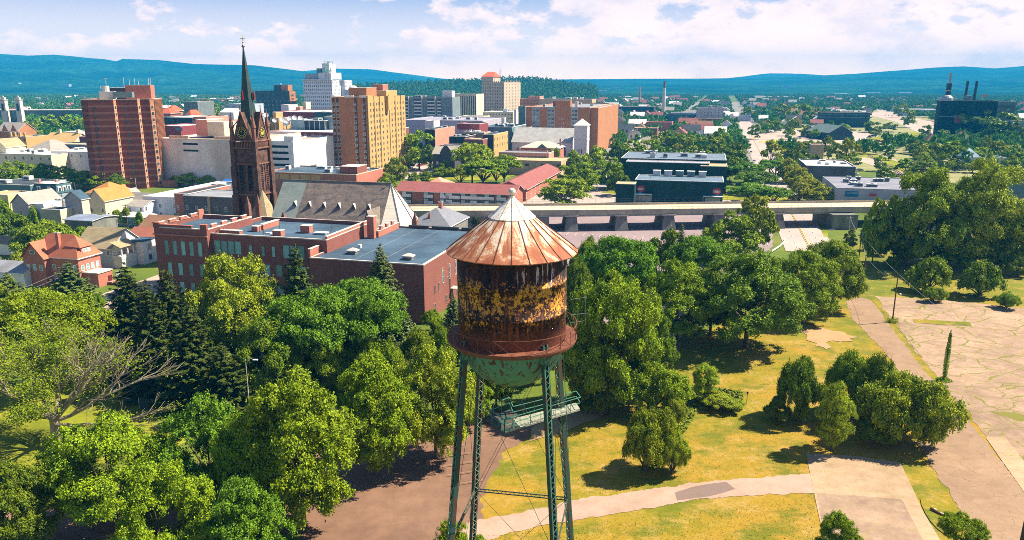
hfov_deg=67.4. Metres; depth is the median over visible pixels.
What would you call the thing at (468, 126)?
theatre
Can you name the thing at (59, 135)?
manor house
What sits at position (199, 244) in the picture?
window
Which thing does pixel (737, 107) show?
town ground
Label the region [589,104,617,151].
apartment wing
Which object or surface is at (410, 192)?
motel
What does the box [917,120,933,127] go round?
parking lot
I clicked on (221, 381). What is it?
spruce tree
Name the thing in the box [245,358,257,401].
street lamp
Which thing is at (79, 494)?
tree
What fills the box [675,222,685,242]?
spruce tree
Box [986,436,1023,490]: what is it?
concrete pad
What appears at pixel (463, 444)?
parking markings
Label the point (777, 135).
parking lot
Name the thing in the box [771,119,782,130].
tree
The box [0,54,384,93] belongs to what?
hills
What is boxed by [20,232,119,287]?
house
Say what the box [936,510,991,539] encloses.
bush
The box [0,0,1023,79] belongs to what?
sky
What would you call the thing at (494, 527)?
path
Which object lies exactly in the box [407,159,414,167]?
tree
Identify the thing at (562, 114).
apartment block
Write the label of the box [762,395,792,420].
bush
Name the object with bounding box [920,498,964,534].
grass patch
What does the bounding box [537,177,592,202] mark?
tree
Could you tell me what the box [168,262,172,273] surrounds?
window
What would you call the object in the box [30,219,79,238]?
bush
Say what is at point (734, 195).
lawn
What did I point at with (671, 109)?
house
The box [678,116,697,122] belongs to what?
house
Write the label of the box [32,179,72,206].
mansard house
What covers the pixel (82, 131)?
shop row
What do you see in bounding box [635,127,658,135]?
warehouse
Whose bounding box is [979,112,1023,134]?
tree
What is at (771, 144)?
tree
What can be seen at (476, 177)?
lawn
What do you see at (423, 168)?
parking lot
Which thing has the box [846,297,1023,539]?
path
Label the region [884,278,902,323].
utility pole
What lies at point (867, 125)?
tree
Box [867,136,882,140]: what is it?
lawn
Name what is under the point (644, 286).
tree
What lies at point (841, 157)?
tree
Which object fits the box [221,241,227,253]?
window
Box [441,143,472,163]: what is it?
block
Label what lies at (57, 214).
garage
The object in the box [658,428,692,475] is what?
tree
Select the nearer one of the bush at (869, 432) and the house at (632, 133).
the bush at (869, 432)
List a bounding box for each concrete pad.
[806,454,921,523]
[817,493,921,539]
[903,501,939,539]
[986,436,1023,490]
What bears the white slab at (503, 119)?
on the town ground at (737, 107)
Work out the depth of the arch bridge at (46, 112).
784.49 m
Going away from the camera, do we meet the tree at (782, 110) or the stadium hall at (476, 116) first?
the stadium hall at (476, 116)
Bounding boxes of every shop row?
[0,148,70,178]
[51,147,89,173]
[63,130,84,134]
[463,130,490,136]
[539,97,595,104]
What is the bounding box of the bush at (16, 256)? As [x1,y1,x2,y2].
[5,251,22,260]
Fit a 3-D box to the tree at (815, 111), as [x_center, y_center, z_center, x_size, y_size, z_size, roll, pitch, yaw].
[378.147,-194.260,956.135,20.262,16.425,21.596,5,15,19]
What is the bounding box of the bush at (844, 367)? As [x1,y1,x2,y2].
[823,347,869,397]
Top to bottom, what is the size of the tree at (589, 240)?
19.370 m
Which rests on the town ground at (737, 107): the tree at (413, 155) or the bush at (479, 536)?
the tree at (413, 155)
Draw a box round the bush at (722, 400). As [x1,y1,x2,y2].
[699,391,746,410]
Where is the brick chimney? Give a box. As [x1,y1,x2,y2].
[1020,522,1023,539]
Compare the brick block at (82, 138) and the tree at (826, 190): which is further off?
the brick block at (82, 138)
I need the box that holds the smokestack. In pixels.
[661,81,665,111]
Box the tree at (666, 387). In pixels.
[627,360,693,409]
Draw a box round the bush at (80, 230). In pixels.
[74,226,85,237]
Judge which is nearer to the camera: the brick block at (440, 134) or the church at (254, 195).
the church at (254, 195)
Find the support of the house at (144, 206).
on the ground at (524, 394)
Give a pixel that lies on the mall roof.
(414, 124)
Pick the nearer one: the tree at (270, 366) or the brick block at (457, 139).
the tree at (270, 366)
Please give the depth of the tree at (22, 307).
121.28 m
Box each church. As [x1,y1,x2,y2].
[229,35,430,228]
[511,127,573,156]
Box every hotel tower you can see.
[301,61,355,109]
[481,69,520,111]
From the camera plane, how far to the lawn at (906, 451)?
106.40 m
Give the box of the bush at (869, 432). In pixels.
[855,413,901,444]
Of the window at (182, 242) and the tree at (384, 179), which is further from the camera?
the tree at (384, 179)
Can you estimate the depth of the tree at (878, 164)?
440.89 m
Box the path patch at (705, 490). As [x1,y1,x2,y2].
[675,482,734,499]
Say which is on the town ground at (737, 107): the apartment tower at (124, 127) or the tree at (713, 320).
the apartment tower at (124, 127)
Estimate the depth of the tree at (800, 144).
505.87 m
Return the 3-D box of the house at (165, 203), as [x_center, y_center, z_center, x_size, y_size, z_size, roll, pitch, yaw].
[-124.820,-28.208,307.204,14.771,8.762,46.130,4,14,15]
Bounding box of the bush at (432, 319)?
[421,308,444,332]
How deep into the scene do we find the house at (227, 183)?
311.69 m
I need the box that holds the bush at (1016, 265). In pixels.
[1003,255,1023,276]
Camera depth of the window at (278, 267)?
176.24 m
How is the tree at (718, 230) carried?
on the parking lot at (596, 226)
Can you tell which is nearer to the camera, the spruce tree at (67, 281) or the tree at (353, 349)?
the tree at (353, 349)
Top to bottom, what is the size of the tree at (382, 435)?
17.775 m
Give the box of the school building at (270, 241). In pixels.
[211,216,366,301]
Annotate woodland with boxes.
[0,75,1023,111]
[0,108,1023,155]
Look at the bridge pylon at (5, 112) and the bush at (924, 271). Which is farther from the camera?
the bridge pylon at (5, 112)
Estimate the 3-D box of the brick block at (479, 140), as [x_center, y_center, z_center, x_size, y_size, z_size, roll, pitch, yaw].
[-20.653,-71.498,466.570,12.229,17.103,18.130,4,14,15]
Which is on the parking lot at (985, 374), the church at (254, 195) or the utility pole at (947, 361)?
the utility pole at (947, 361)
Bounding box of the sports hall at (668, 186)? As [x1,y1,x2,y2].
[635,170,723,201]
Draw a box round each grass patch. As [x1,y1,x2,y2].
[818,223,827,235]
[913,319,970,325]
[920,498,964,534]
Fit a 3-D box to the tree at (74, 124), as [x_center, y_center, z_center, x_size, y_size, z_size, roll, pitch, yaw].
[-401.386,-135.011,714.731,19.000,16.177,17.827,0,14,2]
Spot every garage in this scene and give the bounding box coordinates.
[41,206,72,223]
[161,118,300,185]
[272,135,334,169]
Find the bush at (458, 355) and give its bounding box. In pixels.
[455,336,460,363]
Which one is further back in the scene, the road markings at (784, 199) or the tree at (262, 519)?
the road markings at (784, 199)
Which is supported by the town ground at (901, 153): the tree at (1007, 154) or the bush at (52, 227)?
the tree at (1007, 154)
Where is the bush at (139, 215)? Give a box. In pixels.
[133,210,143,224]
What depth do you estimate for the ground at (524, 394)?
152.38 m
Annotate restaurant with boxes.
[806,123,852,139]
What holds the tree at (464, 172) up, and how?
on the lawn
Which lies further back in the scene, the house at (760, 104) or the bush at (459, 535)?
the house at (760, 104)
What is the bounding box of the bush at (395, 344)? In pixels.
[393,340,408,377]
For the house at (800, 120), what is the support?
on the town ground at (737, 107)
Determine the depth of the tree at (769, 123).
772.92 m
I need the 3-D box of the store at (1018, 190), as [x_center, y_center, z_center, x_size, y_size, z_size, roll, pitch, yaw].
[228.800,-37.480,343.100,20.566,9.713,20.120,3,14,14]
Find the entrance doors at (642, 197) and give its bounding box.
[636,195,650,201]
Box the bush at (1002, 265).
[993,259,1011,268]
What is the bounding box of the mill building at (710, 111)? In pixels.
[696,105,723,117]
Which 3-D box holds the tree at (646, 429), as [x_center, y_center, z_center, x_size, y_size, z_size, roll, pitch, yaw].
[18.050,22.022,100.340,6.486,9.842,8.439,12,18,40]
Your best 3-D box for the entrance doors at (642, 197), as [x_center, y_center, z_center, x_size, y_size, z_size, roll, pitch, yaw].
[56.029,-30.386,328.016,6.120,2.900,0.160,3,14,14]
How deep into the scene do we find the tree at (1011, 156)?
429.57 m
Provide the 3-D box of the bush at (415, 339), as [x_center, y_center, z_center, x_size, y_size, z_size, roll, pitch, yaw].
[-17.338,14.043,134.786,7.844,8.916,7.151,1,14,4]
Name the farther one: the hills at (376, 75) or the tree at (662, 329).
the hills at (376, 75)
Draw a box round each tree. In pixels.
[0,161,25,178]
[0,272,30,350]
[0,275,18,295]
[0,285,119,392]
[0,313,188,444]
[0,459,62,539]
[12,160,38,178]
[24,121,42,132]
[29,409,171,528]
[30,162,60,178]
[33,114,54,126]
[48,261,108,310]
[49,165,78,183]
[51,114,77,127]
[69,117,84,129]
[69,170,90,187]
[72,331,120,383]
[85,173,105,186]
[95,262,154,380]
[95,454,223,539]
[108,173,129,184]
[114,279,181,405]
[129,264,203,389]
[147,300,216,417]
[151,389,248,505]
[173,172,196,185]
[178,251,278,358]
[188,342,263,419]
[195,175,215,183]
[199,473,297,539]
[205,98,218,114]
[207,405,290,496]
[222,365,362,534]
[229,315,306,395]
[256,285,367,379]
[275,244,316,370]
[290,340,349,389]
[296,275,409,349]
[324,334,367,383]
[332,347,424,474]
[353,336,404,375]
[363,243,415,345]
[377,172,397,187]
[383,155,409,180]
[390,341,475,461]
[404,129,434,169]
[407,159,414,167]
[408,172,419,180]
[419,144,433,169]
[419,171,431,181]
[431,167,450,178]
[437,160,451,168]
[441,292,457,328]
[445,165,475,182]
[447,371,493,425]
[450,141,495,182]
[460,158,507,183]
[468,367,519,410]
[470,216,480,226]
[484,159,509,183]
[493,154,522,181]
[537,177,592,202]
[549,147,560,156]
[551,323,611,407]
[557,161,599,191]
[564,267,665,410]
[565,149,581,159]
[566,153,579,167]
[566,257,593,324]
[571,235,603,292]
[574,170,599,190]
[577,374,617,412]
[578,234,659,284]
[580,145,606,170]
[589,147,608,159]
[592,157,625,187]
[605,171,629,191]
[608,140,625,162]
[618,294,679,371]
[619,140,645,156]
[619,405,681,471]
[625,266,651,302]
[627,360,693,409]
[635,137,660,149]
[647,225,679,281]
[648,258,716,346]
[649,140,665,151]
[651,129,674,147]
[658,428,692,475]
[659,233,736,270]
[669,132,685,149]
[671,143,682,151]
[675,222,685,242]
[680,134,706,151]
[685,266,744,335]
[692,363,719,396]
[700,208,764,255]
[703,135,725,152]
[703,246,818,349]
[705,144,717,152]
[713,127,732,144]
[718,142,747,162]
[725,182,774,200]
[726,154,739,180]
[727,161,765,182]
[730,156,743,170]
[734,171,780,184]
[735,193,779,253]
[740,107,754,117]
[740,155,749,161]
[747,124,764,137]
[754,107,769,112]
[754,186,795,200]
[757,158,793,180]
[758,139,786,171]
[760,119,773,129]
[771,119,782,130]
[772,103,791,114]
[773,248,844,322]
[775,158,799,179]
[776,151,794,159]
[781,166,813,188]
[782,127,795,137]
[783,147,794,159]
[784,118,800,133]
[786,103,812,119]
[787,181,812,200]
[790,175,821,200]
[791,149,801,159]
[793,140,806,153]
[793,155,807,163]
[798,147,810,157]
[799,124,808,135]
[801,238,870,299]
[803,139,815,147]
[806,183,833,200]
[808,107,821,118]
[808,129,820,137]
[814,380,858,450]
[821,135,840,158]
[832,153,851,163]
[837,138,862,156]
[839,123,856,130]
[843,228,857,247]
[845,153,862,165]
[859,230,867,243]
[861,196,891,265]
[864,121,887,130]
[867,128,881,136]
[873,156,886,168]
[876,166,896,177]
[876,191,917,256]
[881,122,898,129]
[883,145,895,159]
[884,165,986,259]
[886,226,933,265]
[890,158,918,173]
[893,101,907,115]
[901,108,915,124]
[905,140,919,153]
[907,161,938,174]
[912,147,927,159]
[916,142,945,159]
[917,152,931,172]
[918,124,931,134]
[922,156,1023,256]
[925,237,975,266]
[928,150,940,162]
[932,140,965,160]
[937,129,949,134]
[937,151,955,170]
[949,158,964,171]
[958,109,1001,133]
[958,149,972,167]
[963,162,979,172]
[965,148,985,156]
[971,235,1015,264]
[974,146,988,154]
[977,135,996,150]
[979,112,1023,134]
[980,208,1023,259]
[985,151,999,167]
[987,140,1020,153]
[988,148,997,154]
[999,148,1009,157]
[999,159,1020,169]
[1000,153,1016,166]
[1001,121,1023,142]
[1004,150,1016,164]
[1009,147,1023,157]
[1011,152,1023,166]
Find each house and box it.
[0,122,36,138]
[0,137,25,152]
[0,175,65,190]
[0,190,29,213]
[0,235,21,254]
[10,188,61,223]
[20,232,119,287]
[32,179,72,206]
[48,129,84,142]
[63,189,90,214]
[80,226,156,268]
[85,182,128,195]
[89,184,133,218]
[117,212,156,226]
[127,199,156,213]
[129,187,154,199]
[130,226,154,236]
[138,214,187,226]
[142,181,231,215]
[163,108,181,115]
[168,105,183,114]
[174,184,230,215]
[183,189,233,216]
[185,110,201,114]
[200,182,231,189]
[417,201,468,228]
[432,145,460,176]
[520,138,564,156]
[618,115,625,122]
[618,122,634,136]
[628,118,646,126]
[628,128,640,141]
[630,111,644,117]
[650,111,663,118]
[665,106,674,111]
[673,125,687,134]
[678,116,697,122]
[682,123,700,133]
[686,122,711,135]
[691,119,712,123]
[704,124,726,135]
[720,119,731,129]
[725,111,738,121]
[757,102,765,106]
[758,114,767,119]
[785,114,801,119]
[789,115,801,127]
[809,119,823,125]
[864,108,872,113]
[924,133,936,140]
[956,130,969,144]
[956,148,1005,168]
[1017,113,1023,117]
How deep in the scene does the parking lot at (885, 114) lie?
1142.68 m
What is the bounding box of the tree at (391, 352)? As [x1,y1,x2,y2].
[353,336,404,375]
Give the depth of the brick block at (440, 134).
503.83 m
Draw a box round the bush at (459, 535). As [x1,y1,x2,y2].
[434,517,467,539]
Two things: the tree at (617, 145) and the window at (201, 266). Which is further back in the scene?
the tree at (617, 145)
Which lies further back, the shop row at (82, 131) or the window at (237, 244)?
the shop row at (82, 131)
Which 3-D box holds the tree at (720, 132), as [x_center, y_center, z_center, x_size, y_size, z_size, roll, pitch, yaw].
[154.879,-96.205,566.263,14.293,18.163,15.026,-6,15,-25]
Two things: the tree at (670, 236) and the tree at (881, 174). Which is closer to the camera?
the tree at (670, 236)
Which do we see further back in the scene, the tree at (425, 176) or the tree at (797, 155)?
the tree at (797, 155)
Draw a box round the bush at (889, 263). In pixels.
[882,256,897,269]
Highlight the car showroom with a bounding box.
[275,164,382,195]
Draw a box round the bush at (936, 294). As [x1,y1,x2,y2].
[922,286,949,300]
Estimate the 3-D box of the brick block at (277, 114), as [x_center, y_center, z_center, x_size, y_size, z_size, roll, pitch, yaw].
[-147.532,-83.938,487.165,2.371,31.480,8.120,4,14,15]
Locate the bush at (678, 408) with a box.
[660,396,688,422]
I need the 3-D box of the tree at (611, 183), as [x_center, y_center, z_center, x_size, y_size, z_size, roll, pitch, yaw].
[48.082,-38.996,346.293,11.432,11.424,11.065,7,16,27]
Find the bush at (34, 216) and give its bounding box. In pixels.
[27,205,40,224]
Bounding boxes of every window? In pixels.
[148,243,151,259]
[164,240,168,253]
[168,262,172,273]
[173,241,177,254]
[178,263,182,274]
[180,282,184,291]
[181,241,185,254]
[189,242,193,255]
[189,264,193,275]
[191,283,195,291]
[197,242,202,255]
[200,265,203,276]
[214,240,220,252]
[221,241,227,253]
[228,241,234,253]
[235,241,241,254]
[248,245,252,255]
[261,246,264,256]
[264,264,270,275]
[271,246,275,257]
[276,265,282,276]
[278,284,282,293]
[283,245,289,257]
[298,246,304,258]
[442,268,443,283]
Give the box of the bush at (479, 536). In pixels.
[476,533,484,539]
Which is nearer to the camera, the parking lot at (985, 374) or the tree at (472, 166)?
the parking lot at (985, 374)
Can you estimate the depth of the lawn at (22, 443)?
115.40 m
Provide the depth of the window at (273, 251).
175.51 m
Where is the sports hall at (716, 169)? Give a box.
[701,163,727,193]
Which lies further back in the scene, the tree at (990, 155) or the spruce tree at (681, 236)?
the tree at (990, 155)
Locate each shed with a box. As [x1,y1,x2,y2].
[0,259,31,286]
[220,108,240,119]
[615,181,635,202]
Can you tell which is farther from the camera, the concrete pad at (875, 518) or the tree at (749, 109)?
the tree at (749, 109)
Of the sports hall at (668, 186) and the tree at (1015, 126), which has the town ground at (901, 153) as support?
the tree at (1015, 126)
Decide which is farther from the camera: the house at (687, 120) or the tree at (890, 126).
the house at (687, 120)
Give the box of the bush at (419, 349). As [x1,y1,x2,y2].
[414,340,436,372]
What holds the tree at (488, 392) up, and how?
on the parking lot at (407, 497)
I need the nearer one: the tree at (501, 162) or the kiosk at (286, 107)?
the tree at (501, 162)
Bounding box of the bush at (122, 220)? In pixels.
[118,207,130,223]
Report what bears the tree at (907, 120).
on the road at (914, 127)
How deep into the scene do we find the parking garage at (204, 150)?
377.37 m
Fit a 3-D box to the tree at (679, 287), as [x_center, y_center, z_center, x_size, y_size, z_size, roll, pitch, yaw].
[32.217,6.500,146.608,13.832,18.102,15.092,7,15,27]
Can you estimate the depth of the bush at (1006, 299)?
173.09 m
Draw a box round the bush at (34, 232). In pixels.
[6,223,49,252]
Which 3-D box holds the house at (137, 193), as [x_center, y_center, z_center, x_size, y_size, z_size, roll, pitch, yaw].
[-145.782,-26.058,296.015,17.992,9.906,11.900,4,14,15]
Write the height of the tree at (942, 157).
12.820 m
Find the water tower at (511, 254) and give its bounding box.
[446,188,586,539]
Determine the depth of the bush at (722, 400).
119.33 m
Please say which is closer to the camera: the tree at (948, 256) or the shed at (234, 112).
the tree at (948, 256)
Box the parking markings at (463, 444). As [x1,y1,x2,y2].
[440,224,767,482]
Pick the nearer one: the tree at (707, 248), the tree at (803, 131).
the tree at (707, 248)
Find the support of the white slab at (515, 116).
on the town ground at (737, 107)
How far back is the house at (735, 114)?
991.37 m
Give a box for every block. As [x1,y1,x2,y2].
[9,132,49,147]
[79,136,85,141]
[192,115,228,122]
[226,103,264,121]
[255,85,295,121]
[270,117,290,130]
[273,112,282,117]
[425,126,454,147]
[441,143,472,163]
[449,134,475,143]
[455,94,483,115]
[464,137,487,167]
[483,131,507,159]
[499,150,553,158]
[518,106,527,123]
[520,98,538,105]
[526,100,612,138]
[528,96,543,98]
[817,111,871,127]
[933,73,997,134]
[996,101,1017,129]
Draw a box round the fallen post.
[930,507,941,515]
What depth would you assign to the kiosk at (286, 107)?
628.54 m
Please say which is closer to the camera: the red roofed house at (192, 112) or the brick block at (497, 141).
the brick block at (497, 141)
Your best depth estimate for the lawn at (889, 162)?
501.85 m
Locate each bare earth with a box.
[529,410,611,440]
[799,327,856,348]
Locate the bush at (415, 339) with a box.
[399,326,435,362]
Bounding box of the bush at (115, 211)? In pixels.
[112,209,119,222]
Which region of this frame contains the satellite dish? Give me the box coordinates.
[282,119,289,128]
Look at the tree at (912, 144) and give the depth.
545.35 m
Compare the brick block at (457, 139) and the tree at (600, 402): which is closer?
the tree at (600, 402)
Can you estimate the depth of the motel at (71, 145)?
419.32 m
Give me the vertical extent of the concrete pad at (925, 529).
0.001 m
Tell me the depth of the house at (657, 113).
1053.69 m
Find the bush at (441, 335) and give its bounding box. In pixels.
[430,325,457,357]
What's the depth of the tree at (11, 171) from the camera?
363.24 m
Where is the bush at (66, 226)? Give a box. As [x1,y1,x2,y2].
[59,222,79,234]
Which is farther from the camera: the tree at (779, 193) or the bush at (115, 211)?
the tree at (779, 193)
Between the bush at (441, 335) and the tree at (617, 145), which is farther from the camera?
the tree at (617, 145)
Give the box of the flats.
[405,90,460,118]
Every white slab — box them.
[501,117,505,123]
[514,109,517,123]
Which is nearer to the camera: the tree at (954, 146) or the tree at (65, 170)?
the tree at (65, 170)
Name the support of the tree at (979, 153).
on the town ground at (901, 153)
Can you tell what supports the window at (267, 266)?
in the school building at (270, 241)
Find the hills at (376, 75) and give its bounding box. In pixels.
[305,68,456,82]
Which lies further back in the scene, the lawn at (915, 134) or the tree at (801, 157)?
the lawn at (915, 134)
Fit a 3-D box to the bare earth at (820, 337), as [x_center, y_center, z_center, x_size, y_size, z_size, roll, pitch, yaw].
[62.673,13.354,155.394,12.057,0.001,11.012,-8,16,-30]
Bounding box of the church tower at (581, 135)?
[573,119,589,160]
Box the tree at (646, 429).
[619,405,681,471]
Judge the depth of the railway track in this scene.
444.38 m
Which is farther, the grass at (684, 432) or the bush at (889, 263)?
the bush at (889, 263)
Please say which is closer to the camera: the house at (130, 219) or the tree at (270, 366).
the tree at (270, 366)
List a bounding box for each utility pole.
[858,233,864,259]
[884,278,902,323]
[936,330,952,382]
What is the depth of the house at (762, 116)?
956.42 m
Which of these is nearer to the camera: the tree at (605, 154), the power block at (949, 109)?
the tree at (605, 154)
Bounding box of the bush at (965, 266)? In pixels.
[955,254,976,269]
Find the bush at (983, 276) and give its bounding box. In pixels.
[955,258,1007,296]
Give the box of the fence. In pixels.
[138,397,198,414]
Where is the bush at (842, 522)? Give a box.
[812,509,863,539]
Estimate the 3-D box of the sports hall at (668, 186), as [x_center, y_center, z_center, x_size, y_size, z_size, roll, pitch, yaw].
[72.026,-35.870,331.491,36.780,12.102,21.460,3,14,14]
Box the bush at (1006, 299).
[992,291,1023,308]
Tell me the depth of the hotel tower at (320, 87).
813.39 m
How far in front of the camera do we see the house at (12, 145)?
400.91 m
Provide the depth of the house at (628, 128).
697.55 m
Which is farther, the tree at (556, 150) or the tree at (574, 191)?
the tree at (556, 150)
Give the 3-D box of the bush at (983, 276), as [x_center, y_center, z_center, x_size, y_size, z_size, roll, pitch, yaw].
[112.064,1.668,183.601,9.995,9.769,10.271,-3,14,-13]
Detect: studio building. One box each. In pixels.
[273,109,331,118]
[291,118,312,129]
[303,118,328,129]
[315,111,331,118]
[324,116,332,129]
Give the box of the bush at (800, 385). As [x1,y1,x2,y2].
[776,354,827,421]
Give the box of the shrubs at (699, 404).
[640,386,743,470]
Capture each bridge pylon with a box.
[0,95,10,122]
[15,95,25,121]
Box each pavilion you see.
[30,139,70,151]
[152,209,251,296]
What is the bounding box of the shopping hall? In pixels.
[488,123,525,149]
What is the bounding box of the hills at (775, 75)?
[733,73,820,77]
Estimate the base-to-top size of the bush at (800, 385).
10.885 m
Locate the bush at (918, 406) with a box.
[853,368,970,446]
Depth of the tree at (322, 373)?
122.08 m
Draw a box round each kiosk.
[281,104,297,110]
[302,102,310,109]
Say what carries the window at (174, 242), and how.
in the school pavilion at (183, 246)
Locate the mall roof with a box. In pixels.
[406,115,500,149]
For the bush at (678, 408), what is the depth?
113.00 m
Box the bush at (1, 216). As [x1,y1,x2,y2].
[0,213,11,233]
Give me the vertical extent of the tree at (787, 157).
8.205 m
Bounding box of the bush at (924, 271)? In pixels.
[902,255,952,292]
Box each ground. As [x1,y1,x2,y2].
[0,94,997,539]
[69,102,805,186]
[769,108,1023,183]
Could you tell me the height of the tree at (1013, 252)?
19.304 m
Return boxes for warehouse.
[59,84,71,86]
[164,115,210,124]
[165,123,196,136]
[270,127,408,161]
[425,120,439,128]
[618,106,655,112]
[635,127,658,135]
[646,121,672,130]
[666,113,695,123]
[671,112,695,113]
[698,118,722,120]
[738,115,750,120]
[897,108,935,115]
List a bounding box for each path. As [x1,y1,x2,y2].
[462,473,813,539]
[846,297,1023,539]
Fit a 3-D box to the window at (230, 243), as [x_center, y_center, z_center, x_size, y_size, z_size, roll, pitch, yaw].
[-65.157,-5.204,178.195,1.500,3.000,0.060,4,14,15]
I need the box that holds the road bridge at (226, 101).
[194,98,255,107]
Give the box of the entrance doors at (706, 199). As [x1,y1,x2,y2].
[705,198,719,201]
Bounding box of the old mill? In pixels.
[183,101,214,114]
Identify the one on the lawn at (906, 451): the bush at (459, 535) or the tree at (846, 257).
the tree at (846, 257)
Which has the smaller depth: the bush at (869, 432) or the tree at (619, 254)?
the bush at (869, 432)
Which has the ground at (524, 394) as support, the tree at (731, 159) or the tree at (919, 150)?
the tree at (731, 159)
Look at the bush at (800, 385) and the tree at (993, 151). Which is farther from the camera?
the tree at (993, 151)
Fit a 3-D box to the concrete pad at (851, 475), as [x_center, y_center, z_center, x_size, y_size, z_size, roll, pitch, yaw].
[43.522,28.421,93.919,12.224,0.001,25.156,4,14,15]
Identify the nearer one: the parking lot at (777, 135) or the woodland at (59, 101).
the parking lot at (777, 135)
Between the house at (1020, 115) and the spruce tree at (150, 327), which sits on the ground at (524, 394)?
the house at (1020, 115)
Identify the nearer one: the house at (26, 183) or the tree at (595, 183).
the house at (26, 183)
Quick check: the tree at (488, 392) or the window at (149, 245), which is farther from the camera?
the window at (149, 245)
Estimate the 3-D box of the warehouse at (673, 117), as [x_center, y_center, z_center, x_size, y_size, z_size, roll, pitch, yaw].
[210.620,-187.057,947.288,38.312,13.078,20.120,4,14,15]
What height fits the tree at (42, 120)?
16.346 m
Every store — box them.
[798,159,855,186]
[808,143,823,158]
[821,176,915,200]
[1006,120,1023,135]
[1007,181,1023,198]
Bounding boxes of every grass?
[485,496,816,539]
[489,329,805,492]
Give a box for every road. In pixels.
[101,275,159,309]
[522,187,740,203]
[592,174,606,187]
[739,121,829,250]
[877,109,932,134]
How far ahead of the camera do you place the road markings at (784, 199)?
281.95 m
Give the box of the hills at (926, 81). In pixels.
[552,66,1023,95]
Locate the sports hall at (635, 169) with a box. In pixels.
[626,159,708,181]
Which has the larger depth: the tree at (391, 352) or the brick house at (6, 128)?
the brick house at (6, 128)
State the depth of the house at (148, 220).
245.36 m
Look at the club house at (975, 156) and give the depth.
454.48 m
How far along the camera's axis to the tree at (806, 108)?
948.50 m
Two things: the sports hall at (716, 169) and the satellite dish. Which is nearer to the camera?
the sports hall at (716, 169)
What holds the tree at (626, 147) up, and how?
on the town ground at (737, 107)
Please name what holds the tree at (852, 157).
on the town ground at (737, 107)
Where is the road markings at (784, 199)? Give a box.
[753,139,818,247]
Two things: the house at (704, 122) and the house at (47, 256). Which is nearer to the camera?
the house at (47, 256)
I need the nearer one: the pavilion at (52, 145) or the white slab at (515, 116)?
the pavilion at (52, 145)
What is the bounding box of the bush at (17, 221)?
[0,212,32,235]
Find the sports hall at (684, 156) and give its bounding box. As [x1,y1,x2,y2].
[621,150,726,180]
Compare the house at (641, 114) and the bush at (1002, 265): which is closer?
the bush at (1002, 265)
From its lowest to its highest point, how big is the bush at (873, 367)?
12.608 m
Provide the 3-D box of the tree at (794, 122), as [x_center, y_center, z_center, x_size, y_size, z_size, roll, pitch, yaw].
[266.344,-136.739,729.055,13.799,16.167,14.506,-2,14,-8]
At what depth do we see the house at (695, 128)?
689.88 m
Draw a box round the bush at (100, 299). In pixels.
[89,293,105,309]
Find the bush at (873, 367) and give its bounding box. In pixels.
[848,351,898,416]
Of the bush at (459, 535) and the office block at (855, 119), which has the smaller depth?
the bush at (459, 535)
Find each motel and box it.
[65,142,86,148]
[396,181,524,203]
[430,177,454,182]
[501,164,562,200]
[509,157,568,174]
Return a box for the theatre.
[457,122,487,133]
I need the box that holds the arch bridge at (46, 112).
[0,106,82,121]
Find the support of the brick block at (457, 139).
on the town ground at (737, 107)
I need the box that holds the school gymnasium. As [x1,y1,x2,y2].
[308,215,471,323]
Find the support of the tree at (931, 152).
on the town ground at (901, 153)
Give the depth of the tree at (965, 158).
445.98 m
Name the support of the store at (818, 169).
on the ground at (524, 394)
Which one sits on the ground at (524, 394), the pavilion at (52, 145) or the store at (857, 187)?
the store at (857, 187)
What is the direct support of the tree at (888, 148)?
on the lawn at (889, 162)
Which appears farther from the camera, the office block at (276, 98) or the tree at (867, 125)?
the office block at (276, 98)
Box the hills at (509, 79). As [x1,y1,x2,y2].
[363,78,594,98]
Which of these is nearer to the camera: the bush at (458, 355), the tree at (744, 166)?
the bush at (458, 355)
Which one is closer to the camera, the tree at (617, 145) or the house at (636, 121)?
the tree at (617, 145)
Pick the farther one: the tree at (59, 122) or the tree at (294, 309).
the tree at (59, 122)
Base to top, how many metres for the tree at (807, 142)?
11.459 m
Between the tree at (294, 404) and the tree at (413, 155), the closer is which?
the tree at (294, 404)
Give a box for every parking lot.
[4,409,537,539]
[405,162,432,178]
[549,215,772,350]
[747,130,842,145]
[852,132,889,144]
[860,157,902,172]
[870,110,921,122]
[875,296,1023,459]
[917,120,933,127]
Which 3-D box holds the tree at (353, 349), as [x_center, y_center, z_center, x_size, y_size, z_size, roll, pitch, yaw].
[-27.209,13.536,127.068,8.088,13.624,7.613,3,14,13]
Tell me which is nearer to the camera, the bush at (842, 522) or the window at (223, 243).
the bush at (842, 522)
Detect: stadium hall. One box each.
[461,115,489,116]
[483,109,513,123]
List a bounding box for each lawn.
[0,386,194,482]
[429,171,515,180]
[480,242,1023,539]
[602,190,788,200]
[858,152,924,172]
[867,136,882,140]
[909,131,920,136]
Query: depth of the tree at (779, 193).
312.95 m
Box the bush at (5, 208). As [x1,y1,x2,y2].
[0,199,12,214]
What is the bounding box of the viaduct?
[408,195,1023,231]
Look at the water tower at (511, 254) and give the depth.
61.48 m
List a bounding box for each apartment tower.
[80,78,178,188]
[331,84,406,172]
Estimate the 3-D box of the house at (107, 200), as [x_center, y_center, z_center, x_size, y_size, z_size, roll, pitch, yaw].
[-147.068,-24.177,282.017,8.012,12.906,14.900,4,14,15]
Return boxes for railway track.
[867,155,904,175]

